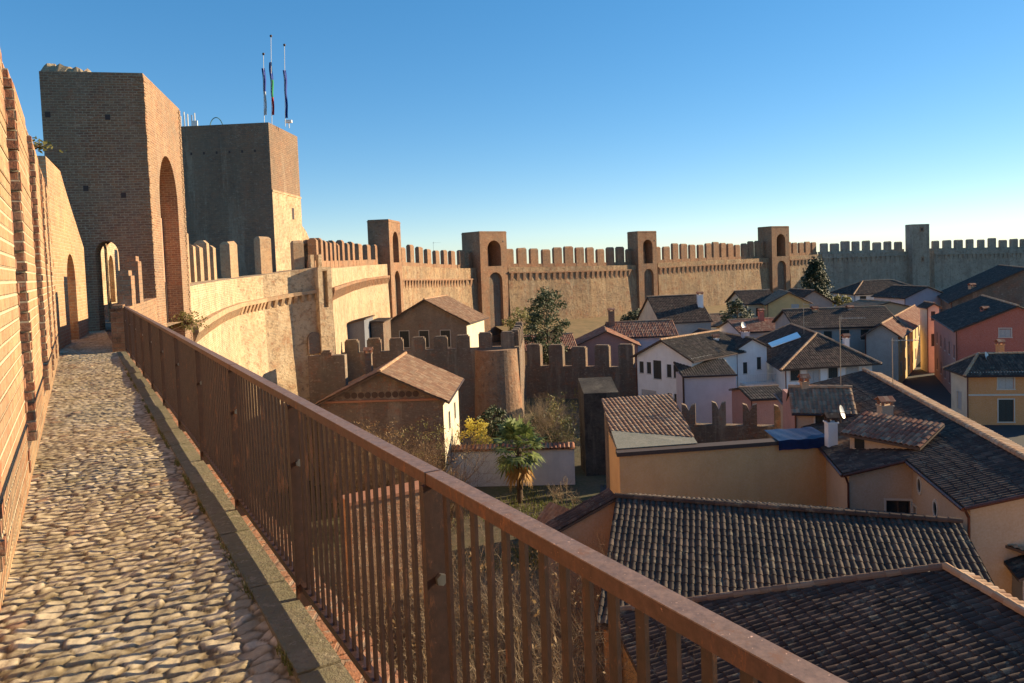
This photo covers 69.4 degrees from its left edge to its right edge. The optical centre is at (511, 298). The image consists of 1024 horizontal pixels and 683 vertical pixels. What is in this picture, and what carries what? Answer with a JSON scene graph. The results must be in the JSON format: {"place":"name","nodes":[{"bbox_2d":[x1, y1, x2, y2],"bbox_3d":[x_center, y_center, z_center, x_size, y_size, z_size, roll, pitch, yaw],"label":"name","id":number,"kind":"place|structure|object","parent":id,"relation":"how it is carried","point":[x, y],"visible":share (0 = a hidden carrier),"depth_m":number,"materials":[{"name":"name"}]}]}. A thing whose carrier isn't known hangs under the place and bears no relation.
{"place":"outdoors","nodes":[
{"label":"outdoors","id":0,"kind":"place"},
{"bbox_2d":[369,317,391,350],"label":"shed","id":1,"kind":"structure","parent":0,"point":[381,328],"depth_m":82.47,"materials":[{"name":"paint"}]},
{"bbox_2d":[343,481,426,682],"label":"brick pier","id":2,"kind":"structure","parent":0,"point":[418,522],"depth_m":26.16,"materials":[{"name":"brick"}]},
{"bbox_2d":[390,294,488,349],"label":"house","id":3,"kind":"structure","parent":0,"point":[429,319],"depth_m":99.23,"materials":[{"name":"beige paint"}]},
{"bbox_2d":[399,330,409,347],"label":"window","id":4,"kind":"structure","parent":3,"relation":"in","point":[404,334],"depth_m":99.81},
{"bbox_2d":[401,245,478,311],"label":"city wall","id":5,"kind":"structure","parent":0,"point":[448,276],"depth_m":139.08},
{"bbox_2d":[0,0,1023,264],"label":"sky","id":6,"kind":"structure","parent":0,"point":[547,124],"materials":[{"name":"blue"}]},
{"bbox_2d":[450,485,603,570],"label":"grass","id":7,"kind":"structure","parent":0,"point":[532,514],"depth_m":48.44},
{"bbox_2d":[524,332,576,364],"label":"house","id":8,"kind":"structure","parent":0,"point":[568,339],"depth_m":98.11,"materials":[{"name":"brick"}]},
{"bbox_2d":[536,502,569,523],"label":"roof","id":9,"kind":"structure","parent":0,"point":[550,511],"depth_m":39.84,"materials":[{"name":"tile"}]},
{"bbox_2d":[525,344,637,398],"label":"castle wall","id":10,"kind":"structure","parent":0,"point":[556,375],"depth_m":86.31,"materials":[{"name":"brick"}]},
{"bbox_2d":[262,341,934,682],"bbox_3d":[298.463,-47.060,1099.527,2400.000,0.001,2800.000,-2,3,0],"label":"ground","id":11,"kind":"structure","parent":0,"point":[586,487],"depth_m":49.08,"materials":[{"name":"plant"}]},
{"bbox_2d":[101,242,119,331],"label":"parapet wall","id":12,"kind":"structure","parent":11,"relation":"on","point":[113,260],"depth_m":37.93,"materials":[{"name":"brick"}]},
{"bbox_2d":[39,63,192,340],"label":"wall tower","id":13,"kind":"structure","parent":11,"relation":"on","point":[118,138],"depth_m":24.84,"materials":[{"name":"brick"}]},
{"bbox_2d":[171,310,209,332],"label":"wall plant","id":14,"kind":"object","parent":13,"relation":"attached to","point":[188,322],"depth_m":29.43,"materials":[{"name":"green plant"}]},
{"bbox_2d":[110,256,157,351],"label":"parapet wall","id":15,"kind":"structure","parent":11,"relation":"on","point":[129,287],"depth_m":18.63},
{"bbox_2d":[71,332,407,682],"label":"city wall","id":16,"kind":"structure","parent":11,"relation":"on","point":[352,670],"depth_m":3.80,"materials":[{"name":"brick"}]},
{"bbox_2d":[0,49,59,610],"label":"parapet wall","id":17,"kind":"structure","parent":16,"relation":"on","point":[29,351],"depth_m":6.71,"materials":[{"name":"brick"}]},
{"bbox_2d":[37,156,88,348],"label":"parapet wall","id":18,"kind":"structure","parent":16,"relation":"on","point":[70,284],"depth_m":20.08,"materials":[{"name":"brick"}]},
{"bbox_2d":[32,136,66,153],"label":"wall plant","id":19,"kind":"object","parent":18,"relation":"on","point":[39,146],"depth_m":22.25,"materials":[{"name":"green plant"}]},
{"bbox_2d":[0,329,297,682],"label":"walkway","id":20,"kind":"structure","parent":16,"relation":"on","point":[121,571],"depth_m":4.41,"materials":[{"name":"stone"}]},
{"bbox_2d":[124,368,293,675],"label":"weeds","id":21,"kind":"object","parent":20,"relation":"on","point":[278,649],"visible":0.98,"depth_m":4.56,"materials":[{"name":"green plant"}]},
{"bbox_2d":[117,351,355,682],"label":"kerb","id":22,"kind":"structure","parent":16,"relation":"on","point":[312,656],"depth_m":4.25,"materials":[{"name":"stone"}]},
{"bbox_2d":[123,306,848,682],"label":"railing","id":23,"kind":"object","parent":22,"relation":"on","point":[207,396],"visible":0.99,"depth_m":2.65,"materials":[{"name":"brown paint"}]},
{"bbox_2d":[181,122,302,278],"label":"gate tower","id":24,"kind":"structure","parent":11,"relation":"on","point":[242,186],"depth_m":59.87,"materials":[{"name":"brick"},{"name":"plaster"}]},
{"bbox_2d":[262,53,266,121],"bbox_3d":[-20.326,-17.193,60.721,0.377,5.955,0.220,-2,3,0],"label":"flagpole","id":25,"kind":"object","parent":24,"relation":"on","point":[264,84],"visible":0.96,"depth_m":60.73,"materials":[{"name":"metal"}]},
{"bbox_2d":[269,35,273,123],"bbox_3d":[-20.017,-18.122,61.678,0.455,7.696,0.220,-2,3,0],"label":"flagpole","id":26,"kind":"object","parent":24,"relation":"on","point":[272,87],"visible":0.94,"depth_m":61.70,"materials":[{"name":"metal"}]},
{"bbox_2d":[283,44,287,126],"bbox_3d":[-18.749,-17.682,61.201,0.409,6.769,0.220,-2,3,0],"label":"flagpole","id":27,"kind":"object","parent":24,"relation":"on","point":[285,88],"visible":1,"depth_m":61.23,"materials":[{"name":"metal"}]},
{"bbox_2d":[187,233,318,501],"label":"city wall","id":28,"kind":"structure","parent":11,"relation":"on","point":[262,321],"depth_m":53.52,"materials":[{"name":"beige brick"}]},
{"bbox_2d":[307,254,334,354],"bbox_3d":[-15.723,5.188,58.267,2.071,17.300,3.600,-5,4,-44],"label":"wall turret","id":29,"kind":"object","parent":11,"relation":"on","point":[321,340],"depth_m":57.03,"materials":[{"name":"brick"}]},
{"bbox_2d":[307,332,320,353],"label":"arched window","id":30,"kind":"structure","parent":29,"relation":"in","point":[313,339],"depth_m":56.65,"materials":[{"name":"brick"}]},
{"bbox_2d":[308,350,347,485],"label":"castle wall","id":31,"kind":"structure","parent":11,"relation":"on","point":[328,372],"depth_m":54.92,"materials":[{"name":"brick"}]},
{"bbox_2d":[307,238,390,353],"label":"city wall","id":32,"kind":"structure","parent":11,"relation":"on","point":[360,280],"depth_m":89.69,"materials":[{"name":"brick"}]},
{"bbox_2d":[302,226,308,267],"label":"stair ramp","id":33,"kind":"structure","parent":32,"relation":"attached to","point":[305,239],"depth_m":67.54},
{"bbox_2d":[347,315,374,351],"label":"shed","id":34,"kind":"structure","parent":11,"relation":"on","point":[359,329],"depth_m":79.25,"materials":[{"name":"paint"}]},
{"bbox_2d":[320,418,430,510],"bbox_3d":[-8.816,11.265,47.056,8.074,7.328,7.669,-2,3,0],"label":"bare shrub","id":35,"kind":"object","parent":11,"relation":"on","point":[384,437],"visible":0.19,"depth_m":46.83,"materials":[{"name":"brown plant"}]},
{"bbox_2d":[367,219,403,317],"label":"wall tower","id":36,"kind":"structure","parent":11,"relation":"on","point":[384,235],"depth_m":112.42,"materials":[{"name":"brick"}]},
{"bbox_2d":[315,347,464,502],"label":"house","id":37,"kind":"structure","parent":11,"relation":"on","point":[404,388],"depth_m":50.59,"materials":[{"name":"paint"}]},
{"bbox_2d":[348,414,467,515],"bbox_3d":[-6.696,10.842,46.069,7.972,6.897,9.869,-3,3,-21],"label":"bare shrub","id":38,"kind":"object","parent":11,"relation":"on","point":[389,432],"visible":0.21,"depth_m":45.28,"materials":[{"name":"brown plant"}]},
{"bbox_2d":[313,521,520,682],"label":"bare shrub","id":39,"kind":"object","parent":11,"relation":"on","point":[378,635],"visible":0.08,"depth_m":23.72,"materials":[{"name":"brown plant"}]},
{"bbox_2d":[342,331,523,431],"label":"castle wall","id":40,"kind":"structure","parent":11,"relation":"on","point":[487,371],"depth_m":72.31,"materials":[{"name":"brick"}]},
{"bbox_2d":[362,415,518,486],"bbox_3d":[-4.701,10.856,46.743,9.188,7.152,9.027,-4,3,-37],"label":"bare shrub","id":41,"kind":"object","parent":11,"relation":"on","point":[446,454],"visible":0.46,"depth_m":47.24,"materials":[{"name":"brown plant"}]},
{"bbox_2d":[346,515,539,682],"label":"bare shrub","id":42,"kind":"object","parent":11,"relation":"on","point":[423,618],"visible":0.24,"depth_m":22.90,"materials":[{"name":"brown plant"}]},
{"bbox_2d":[386,443,510,535],"bbox_3d":[-4.045,11.133,42.649,7.707,6.080,5.652,0,4,44],"label":"bare shrub","id":43,"kind":"object","parent":11,"relation":"on","point":[453,502],"visible":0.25,"depth_m":41.84,"materials":[{"name":"brown plant"}]},
{"bbox_2d":[329,511,595,682],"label":"bare shrub","id":44,"kind":"object","parent":11,"relation":"on","point":[467,610],"visible":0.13,"depth_m":25.05,"materials":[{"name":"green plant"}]},
{"bbox_2d":[455,416,493,444],"bbox_3d":[-2.558,11.118,55.473,2.484,4.776,3.072,0,3,33],"label":"yellow shrub","id":45,"kind":"object","parent":11,"relation":"on","point":[482,426],"visible":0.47,"depth_m":55.24,"materials":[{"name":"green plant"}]},
{"bbox_2d":[461,231,508,341],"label":"wall tower","id":46,"kind":"structure","parent":11,"relation":"on","point":[488,249],"depth_m":154.87,"materials":[{"name":"brick"}]},
{"bbox_2d":[395,596,584,682],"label":"bare shrub","id":47,"kind":"object","parent":11,"relation":"on","point":[484,619],"visible":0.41,"depth_m":18.02,"materials":[{"name":"brown plant"}]},
{"bbox_2d":[475,404,513,443],"bbox_3d":[-1.167,11.008,62.657,3.065,4.218,3.278,-4,3,-27],"label":"evergreen tree","id":48,"kind":"object","parent":11,"relation":"on","point":[490,412],"visible":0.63,"depth_m":62.27,"materials":[{"name":"green plant"}]},
{"bbox_2d":[450,442,574,486],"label":"garden wall","id":49,"kind":"structure","parent":11,"relation":"on","point":[558,465],"depth_m":53.32,"materials":[{"name":"paint"}]},
{"bbox_2d":[488,415,546,502],"bbox_3d":[0.300,10.635,49.618,4.151,6.058,4.074,-4,3,-29],"label":"palm tree","id":50,"kind":"object","parent":11,"relation":"on","point":[511,429],"visible":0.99,"depth_m":49.04,"materials":[{"name":"green plant"}]},
{"bbox_2d":[511,322,525,417],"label":"castle wall","id":51,"kind":"structure","parent":11,"relation":"on","point":[517,329],"depth_m":77.38,"materials":[{"name":"brick"}]},
{"bbox_2d":[404,522,635,682],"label":"bare shrub","id":52,"kind":"object","parent":11,"relation":"on","point":[575,602],"visible":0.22,"depth_m":23.69,"materials":[{"name":"brown plant"}]},
{"bbox_2d":[409,529,632,682],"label":"bare shrub","id":53,"kind":"object","parent":11,"relation":"on","point":[500,609],"visible":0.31,"depth_m":22.61,"materials":[{"name":"brown plant"}]},
{"bbox_2d":[501,307,540,333],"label":"evergreen tree","id":54,"kind":"object","parent":11,"relation":"on","point":[514,321],"visible":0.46,"depth_m":129.04,"materials":[{"name":"green plant"}]},
{"bbox_2d":[502,393,579,442],"bbox_3d":[2.384,10.469,61.271,6.786,5.293,7.472,-3,3,-13],"label":"bare shrub","id":55,"kind":"object","parent":11,"relation":"on","point":[550,417],"visible":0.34,"depth_m":60.95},
{"bbox_2d":[523,286,570,364],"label":"evergreen tree","id":56,"kind":"object","parent":11,"relation":"on","point":[533,326],"visible":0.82,"depth_m":92.17,"materials":[{"name":"green plant"}]},
{"bbox_2d":[511,388,583,460],"bbox_3d":[3.591,10.026,57.480,7.930,6.595,6.946,-2,3,0],"label":"bare shrub","id":57,"kind":"object","parent":11,"relation":"on","point":[552,422],"visible":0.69,"depth_m":57.50,"materials":[{"name":"brown plant"}]},
{"bbox_2d":[403,584,700,682],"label":"bare shrub","id":58,"kind":"object","parent":11,"relation":"on","point":[559,656],"visible":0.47,"depth_m":19.53,"materials":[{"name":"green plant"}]},
{"bbox_2d":[530,404,576,442],"bbox_3d":[3.236,10.808,60.251,4.159,4.520,3.775,-2,3,0],"label":"bare shrub","id":59,"kind":"object","parent":11,"relation":"on","point":[565,424],"visible":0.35,"depth_m":60.00,"materials":[{"name":"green plant"}]},
{"bbox_2d":[546,477,581,507],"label":"bare shrub","id":60,"kind":"object","parent":11,"relation":"on","point":[560,496],"visible":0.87,"depth_m":47.34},
{"bbox_2d":[507,246,637,324],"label":"city wall","id":61,"kind":"structure","parent":11,"relation":"on","point":[589,288],"depth_m":168.22,"materials":[{"name":"stone"}]},
{"bbox_2d":[545,488,615,680],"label":"house","id":62,"kind":"structure","parent":11,"relation":"on","point":[581,522],"depth_m":28.12,"materials":[{"name":"orange paint"}]},
{"bbox_2d":[578,377,618,475],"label":"alley wall","id":63,"kind":"structure","parent":11,"relation":"on","point":[592,391],"depth_m":55.15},
{"bbox_2d":[575,325,641,365],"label":"house","id":64,"kind":"structure","parent":11,"relation":"on","point":[603,334],"depth_m":100.06,"materials":[{"name":"pink paint"}]},
{"bbox_2d":[604,630,622,682],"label":"garden wall","id":65,"kind":"structure","parent":11,"relation":"on","point":[607,649],"depth_m":22.49,"materials":[{"name":"brick"}]},
{"bbox_2d":[620,310,638,320],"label":"evergreen tree","id":66,"kind":"object","parent":11,"relation":"on","point":[634,314],"visible":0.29,"depth_m":125.31,"materials":[{"name":"green plant"}]},
{"bbox_2d":[605,308,678,351],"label":"house","id":67,"kind":"structure","parent":11,"relation":"on","point":[645,333],"depth_m":105.73,"materials":[{"name":"tile"}]},
{"bbox_2d":[627,231,657,309],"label":"wall tower","id":68,"kind":"structure","parent":11,"relation":"on","point":[642,245],"depth_m":180.24,"materials":[{"name":"brick"}]},
{"bbox_2d":[636,291,712,334],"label":"house","id":69,"kind":"structure","parent":11,"relation":"on","point":[688,313],"depth_m":113.18,"materials":[{"name":"tile"}]},
{"bbox_2d":[630,329,745,403],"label":"house","id":70,"kind":"structure","parent":11,"relation":"on","point":[656,370],"depth_m":75.27,"materials":[{"name":"white paint"}]},
{"bbox_2d":[653,360,661,379],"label":"window","id":71,"kind":"structure","parent":70,"relation":"in","point":[657,364],"depth_m":75.10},
{"bbox_2d":[673,358,736,423],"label":"house","id":72,"kind":"structure","parent":11,"relation":"on","point":[702,386],"depth_m":70.07,"materials":[{"name":"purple paint"}]},
{"bbox_2d":[657,241,769,305],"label":"city wall","id":73,"kind":"structure","parent":11,"relation":"on","point":[717,273],"depth_m":196.26,"materials":[{"name":"brick"}]},
{"bbox_2d":[601,394,826,506],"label":"house","id":74,"kind":"structure","parent":11,"relation":"on","point":[652,446],"depth_m":38.00,"materials":[{"name":"paint"}]},
{"bbox_2d":[765,427,824,450],"bbox_3d":[15.025,7.382,39.189,2.798,0.576,2.763,-2,3,0],"label":"tarpaulin","id":75,"kind":"object","parent":74,"relation":"on","point":[801,438],"visible":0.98,"depth_m":38.20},
{"bbox_2d":[682,401,780,442],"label":"castle wall","id":76,"kind":"structure","parent":11,"relation":"on","point":[718,429],"depth_m":54.95,"materials":[{"name":"brick"}]},
{"bbox_2d":[693,327,776,386],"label":"house","id":77,"kind":"structure","parent":11,"relation":"on","point":[751,366],"depth_m":77.77,"materials":[{"name":"white paint"}]},
{"bbox_2d":[719,297,755,322],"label":"evergreen tree","id":78,"kind":"object","parent":11,"relation":"on","point":[737,304],"visible":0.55,"depth_m":124.30,"materials":[{"name":"green plant"}]},
{"bbox_2d":[725,289,771,317],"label":"house","id":79,"kind":"structure","parent":11,"relation":"on","point":[752,300],"depth_m":140.59,"materials":[{"name":"tile"}]},
{"bbox_2d":[758,226,789,292],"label":"wall tower","id":80,"kind":"structure","parent":11,"relation":"on","point":[776,240],"depth_m":211.01,"materials":[{"name":"brick"}]},
{"bbox_2d":[782,389,794,428],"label":"garden wall","id":81,"kind":"structure","parent":11,"relation":"on","point":[788,420],"depth_m":46.47,"materials":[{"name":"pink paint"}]},
{"bbox_2d":[596,493,994,682],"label":"house","id":82,"kind":"structure","parent":11,"relation":"on","point":[682,545],"depth_m":25.00,"materials":[{"name":"grey tile"}]},
{"bbox_2d":[789,241,821,288],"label":"city wall","id":83,"kind":"structure","parent":11,"relation":"on","point":[799,260],"depth_m":217.94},
{"bbox_2d":[800,256,834,300],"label":"conifer tree","id":84,"kind":"object","parent":11,"relation":"on","point":[816,272],"visible":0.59,"depth_m":170.96,"materials":[{"name":"green plant"}]},
{"bbox_2d":[620,562,1023,682],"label":"house","id":85,"kind":"structure","parent":11,"relation":"on","point":[945,622],"depth_m":18.84,"materials":[{"name":"tile"}]},
{"bbox_2d":[786,373,857,427],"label":"turret house","id":86,"kind":"structure","parent":11,"relation":"on","point":[810,404],"depth_m":43.10,"materials":[{"name":"tile"}]},
{"bbox_2d":[771,305,903,353],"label":"house","id":87,"kind":"structure","parent":11,"relation":"on","point":[824,321],"depth_m":94.59,"materials":[{"name":"tile"}]},
{"bbox_2d":[832,294,852,306],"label":"evergreen tree","id":88,"kind":"object","parent":11,"relation":"on","point":[841,299],"visible":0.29,"depth_m":146.02,"materials":[{"name":"green plant"}]},
{"bbox_2d":[818,240,907,297],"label":"city wall","id":89,"kind":"structure","parent":11,"relation":"on","point":[845,266],"depth_m":226.16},
{"bbox_2d":[836,299,909,314],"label":"house","id":90,"kind":"structure","parent":11,"relation":"on","point":[893,308],"depth_m":121.09,"materials":[{"name":"tile"}]},
{"bbox_2d":[860,304,920,382],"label":"house","id":91,"kind":"structure","parent":11,"relation":"on","point":[906,353],"depth_m":88.20,"materials":[{"name":"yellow paint"}]},
{"bbox_2d":[773,368,1023,594],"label":"house","id":92,"kind":"structure","parent":11,"relation":"on","point":[896,446],"depth_m":33.26,"materials":[{"name":"tile"}]},
{"bbox_2d":[884,498,912,512],"bbox_3d":[17.386,9.775,33.334,1.280,1.630,0.160,-2,3,12],"label":"window","id":93,"kind":"structure","parent":92,"relation":"in","point":[890,504],"depth_m":33.32,"materials":[{"name":"black glass"}]},
{"bbox_2d":[871,285,942,311],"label":"house","id":94,"kind":"structure","parent":11,"relation":"on","point":[911,295],"depth_m":136.35,"materials":[{"name":"tile"}]},
{"bbox_2d":[905,224,929,286],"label":"wall tower","id":95,"kind":"structure","parent":11,"relation":"on","point":[917,247],"depth_m":228.59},
{"bbox_2d":[916,301,942,372],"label":"house","id":96,"kind":"structure","parent":11,"relation":"on","point":[928,309],"depth_m":95.60,"materials":[{"name":"orange paint"}]},
{"bbox_2d":[931,294,1023,393],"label":"house","id":97,"kind":"structure","parent":11,"relation":"on","point":[982,323],"depth_m":76.34,"materials":[{"name":"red paint"}]},
{"bbox_2d":[998,328,1012,337],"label":"window","id":98,"kind":"structure","parent":97,"relation":"in","point":[1002,332],"depth_m":74.71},
{"bbox_2d":[937,264,1023,311],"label":"house","id":99,"kind":"structure","parent":11,"relation":"on","point":[1003,282],"depth_m":117.60,"materials":[{"name":"red-brown plaster"},{"name":"grey tile"}]},
{"bbox_2d":[942,339,1023,424],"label":"house","id":100,"kind":"structure","parent":11,"relation":"on","point":[988,389],"depth_m":66.36,"materials":[{"name":"yellow paint"}]},
{"bbox_2d":[996,377,1015,389],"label":"window","id":101,"kind":"structure","parent":100,"relation":"in","point":[1003,383],"depth_m":66.02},
{"bbox_2d":[997,398,1015,422],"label":"window","id":102,"kind":"structure","parent":100,"relation":"in","point":[1004,406],"depth_m":66.15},
{"bbox_2d":[1004,544,1023,600],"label":"outbuilding","id":103,"kind":"structure","parent":11,"relation":"on","point":[1014,566],"depth_m":26.11,"materials":[{"name":"brown tile"}]},
{"bbox_2d":[496,305,727,338],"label":"embankment","id":104,"kind":"structure","parent":0,"point":[578,328],"depth_m":161.32,"materials":[{"name":"green plant"}]},
{"bbox_2d":[709,312,747,330],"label":"house","id":105,"kind":"structure","parent":0,"point":[716,319],"depth_m":130.79,"materials":[{"name":"white paint"}]},
{"bbox_2d":[717,308,774,337],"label":"house","id":106,"kind":"structure","parent":0,"point":[760,325],"depth_m":106.97,"materials":[{"name":"tile"}]},
{"bbox_2d":[729,385,781,424],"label":"house","id":107,"kind":"structure","parent":0,"point":[763,397],"depth_m":63.65,"materials":[{"name":"pink paint"}]},
{"bbox_2d":[761,289,812,317],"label":"house","id":108,"kind":"structure","parent":0,"point":[775,303],"depth_m":131.88,"materials":[{"name":"yellow paint"}]},
{"bbox_2d":[600,366,1023,491],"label":"street","id":109,"kind":"structure","parent":0,"point":[925,383],"depth_m":81.65,"materials":[{"name":"asphalt"}]},
{"bbox_2d":[787,288,836,307],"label":"house","id":110,"kind":"structure","parent":0,"point":[815,298],"depth_m":145.85,"materials":[{"name":"grey paint"}]},
{"bbox_2d":[754,323,881,388],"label":"house","id":111,"kind":"structure","parent":0,"point":[794,351],"depth_m":74.55,"materials":[{"name":"white paint"}]},
{"bbox_2d":[807,369,820,382],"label":"window","id":112,"kind":"structure","parent":111,"relation":"in","point":[814,373],"depth_m":73.04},
{"bbox_2d":[829,279,908,306],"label":"house","id":113,"kind":"structure","parent":0,"point":[863,289],"depth_m":152.99,"materials":[{"name":"tile"}]},
{"bbox_2d":[930,238,1023,290],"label":"city wall","id":114,"kind":"structure","parent":0,"point":[950,266],"depth_m":233.36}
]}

